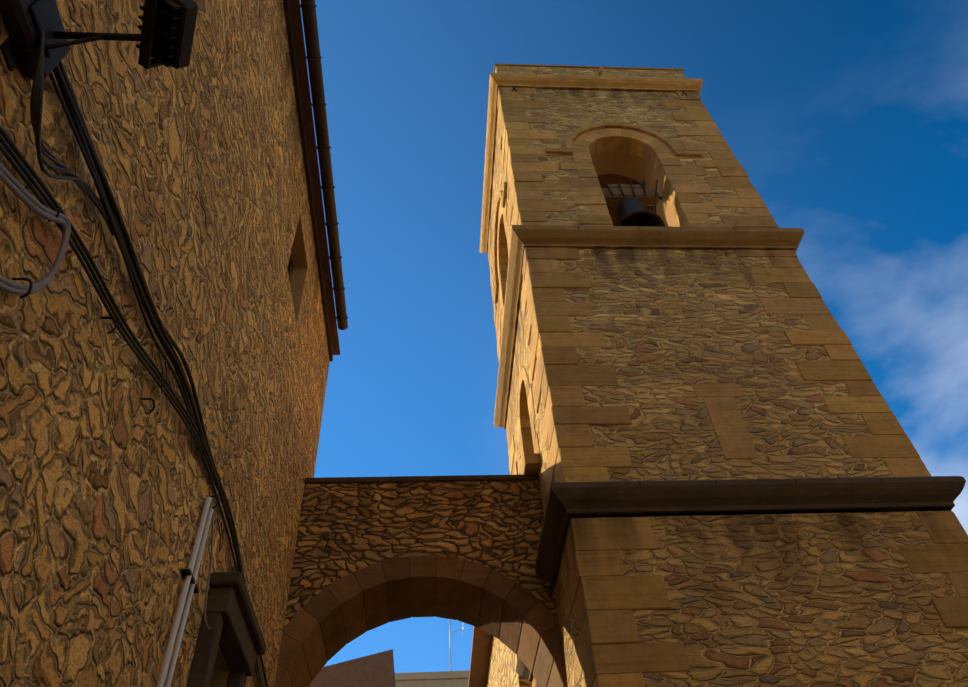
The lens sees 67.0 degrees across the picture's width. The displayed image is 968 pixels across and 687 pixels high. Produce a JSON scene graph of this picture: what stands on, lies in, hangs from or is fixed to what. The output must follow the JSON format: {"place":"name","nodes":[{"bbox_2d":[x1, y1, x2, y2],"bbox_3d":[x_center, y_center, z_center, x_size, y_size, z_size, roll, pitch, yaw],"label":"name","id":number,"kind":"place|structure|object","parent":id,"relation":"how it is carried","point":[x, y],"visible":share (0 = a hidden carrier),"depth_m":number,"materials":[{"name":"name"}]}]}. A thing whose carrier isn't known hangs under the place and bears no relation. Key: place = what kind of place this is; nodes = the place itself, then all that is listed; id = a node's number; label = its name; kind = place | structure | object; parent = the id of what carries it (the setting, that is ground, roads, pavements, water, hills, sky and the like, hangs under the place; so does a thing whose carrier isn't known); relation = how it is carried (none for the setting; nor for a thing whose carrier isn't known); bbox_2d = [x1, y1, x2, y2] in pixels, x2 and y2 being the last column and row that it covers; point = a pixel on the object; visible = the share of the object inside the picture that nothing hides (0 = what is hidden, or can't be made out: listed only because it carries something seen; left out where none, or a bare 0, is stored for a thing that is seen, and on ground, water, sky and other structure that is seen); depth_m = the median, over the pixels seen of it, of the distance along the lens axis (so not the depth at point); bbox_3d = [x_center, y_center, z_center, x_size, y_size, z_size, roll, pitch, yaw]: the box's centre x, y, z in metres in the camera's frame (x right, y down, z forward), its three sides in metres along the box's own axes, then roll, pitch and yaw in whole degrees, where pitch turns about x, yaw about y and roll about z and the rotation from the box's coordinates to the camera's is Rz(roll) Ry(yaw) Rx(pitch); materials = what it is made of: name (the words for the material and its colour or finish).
{"place":"outdoors","nodes":[
{"label":"outdoors","id":0,"kind":"place"},
{"bbox_2d":[309,649,395,686],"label":"building","id":1,"kind":"structure","parent":0,"point":[375,670],"depth_m":23.23,"materials":[{"name":"paint"}]},
{"bbox_2d":[283,480,557,628],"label":"bridge wall","id":2,"kind":"structure","parent":0,"point":[345,529],"depth_m":9.64,"materials":[{"name":"brown stone"}]},
{"bbox_2d":[275,474,566,686],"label":"bridge arch stones","id":3,"kind":"object","parent":2,"relation":"attached to","point":[321,629],"visible":0.79,"depth_m":9.15,"materials":[{"name":"brown stone"}]},
{"bbox_2d":[395,678,468,686],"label":"alley block walls","id":4,"kind":"structure","parent":0,"point":[460,682],"depth_m":26.33,"materials":[{"name":"grey concrete"}]},
{"bbox_2d":[395,670,469,680],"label":"block parapet","id":5,"kind":"structure","parent":4,"relation":"on","point":[431,675],"depth_m":26.48,"materials":[{"name":"grey concrete"}]},
{"bbox_2d":[449,619,462,670],"bbox_3d":[-1.309,11.250,28.312,1.312,3.400,0.760,0,-47,-4],"label":"tv antenna","id":6,"kind":"object","parent":4,"relation":"on","point":[450,643],"visible":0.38,"depth_m":28.07,"materials":[{"name":"silver metal"}]},
{"bbox_2d":[486,636,531,686],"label":"house walls","id":7,"kind":"structure","parent":0,"point":[502,666],"depth_m":14.67,"materials":[{"name":"beige stone"}]},
{"bbox_2d":[468,626,492,686],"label":"house roof","id":8,"kind":"structure","parent":7,"relation":"on","point":[480,653],"depth_m":17.82,"materials":[{"name":"brown wood"}]},
{"bbox_2d":[598,67,603,75],"bbox_3d":[2.640,-6.087,16.665,0.100,0.173,0.438,0,-47,-4],"label":"tower drain spout","id":9,"kind":"object","parent":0,"point":[600,72],"visible":0.44,"depth_m":16.52,"materials":[{"name":"brown stone"}]},
{"bbox_2d":[601,184,658,205],"bbox_3d":[2.663,-2.808,13.798,1.200,0.440,0.240,0,-47,-4],"label":"bell yoke","id":10,"kind":"object","parent":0,"point":[649,199],"visible":0.65,"depth_m":13.65,"materials":[{"name":"brown wood"}]},
{"bbox_2d":[603,179,661,213],"bbox_3d":[2.659,-2.620,13.852,1.360,0.784,0.668,0,-47,-4],"label":"bell ironwork","id":11,"kind":"object","parent":10,"relation":"attached to","point":[660,198],"visible":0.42,"depth_m":13.72,"materials":[{"name":"black metal"}]},
{"bbox_2d":[616,197,664,226],"bbox_3d":[2.705,-2.305,13.264,0.920,1.112,0.920,0,-47,-4],"label":"bell","id":12,"kind":"object","parent":10,"relation":"hanging from","point":[632,211],"visible":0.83,"depth_m":13.14,"materials":[{"name":"brown metal"}]},
{"bbox_2d":[297,0,967,672],"label":"sky","id":13,"kind":"structure","parent":0,"point":[848,119],"materials":[{"name":"blue"}]},
{"bbox_2d":[490,66,967,686],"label":"tower walls","id":14,"kind":"structure","parent":0,"point":[822,598],"depth_m":8.75,"materials":[{"name":"beige stone"}]},
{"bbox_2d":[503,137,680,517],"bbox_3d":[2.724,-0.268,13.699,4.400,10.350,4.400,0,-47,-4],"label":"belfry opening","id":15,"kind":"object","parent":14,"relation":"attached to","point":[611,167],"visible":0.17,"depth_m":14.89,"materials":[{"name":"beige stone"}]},
{"bbox_2d":[480,63,804,428],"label":"tower cornices","id":16,"kind":"object","parent":14,"relation":"attached to","point":[642,237],"visible":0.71,"depth_m":12.24,"materials":[{"name":"beige stone"}]},
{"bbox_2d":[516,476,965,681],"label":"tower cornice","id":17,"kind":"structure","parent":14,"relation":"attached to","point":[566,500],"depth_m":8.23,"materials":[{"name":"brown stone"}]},
{"label":"ground","id":18,"kind":"structure","parent":0,"visible":0},
{"bbox_2d":[0,0,329,686],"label":"building wall","id":19,"kind":"structure","parent":18,"relation":"on","point":[106,489],"depth_m":4.50,"materials":[{"name":"brown stone"}]},
{"bbox_2d":[0,0,197,70],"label":"flood light","id":20,"kind":"object","parent":19,"relation":"attached to","point":[166,35],"visible":0.9,"depth_m":3.14,"materials":[{"name":"black metal"}]},
{"bbox_2d":[0,0,217,592],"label":"wall hooks and box","id":21,"kind":"object","parent":19,"relation":"attached to","point":[26,22],"visible":0.75,"depth_m":3.02,"materials":[{"name":"black metal"}]},
{"bbox_2d":[0,30,268,686],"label":"wall cables","id":22,"kind":"object","parent":19,"relation":"attached to","point":[71,108],"depth_m":3.65,"materials":[{"name":"black rubber"}]},
{"bbox_2d":[156,497,213,686],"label":"wall conduits","id":23,"kind":"object","parent":19,"relation":"attached to","point":[205,518],"depth_m":4.97,"materials":[{"name":"grey metal"}]},
{"bbox_2d":[186,572,265,686],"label":"stone window frame","id":24,"kind":"object","parent":19,"relation":"attached to","point":[234,633],"visible":0.96,"depth_m":5.70,"materials":[{"name":"stone"}]},
{"bbox_2d":[210,215,307,686],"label":"building window reveals","id":25,"kind":"object","parent":19,"relation":"in","point":[220,674],"visible":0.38,"depth_m":9.95,"materials":[{"name":"brown stone"}]},
{"bbox_2d":[288,252,293,282],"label":"building window frames","id":26,"kind":"structure","parent":25,"relation":"in","point":[291,267],"depth_m":10.17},
{"bbox_2d":[290,0,339,354],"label":"gutter","id":27,"kind":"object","parent":19,"relation":"on","point":[303,75],"depth_m":10.22,"materials":[{"name":"brown metal"}]},
{"bbox_2d":[283,0,347,360],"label":"roof eave","id":28,"kind":"object","parent":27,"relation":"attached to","point":[314,58],"visible":1,"depth_m":10.03,"materials":[{"name":"brown wood"}]},
{"bbox_2d":[488,87,967,686],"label":"stone quoins","id":29,"kind":"object","parent":18,"relation":"on","point":[606,593],"visible":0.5,"depth_m":9.96,"materials":[{"name":"beige stone"}]}
]}

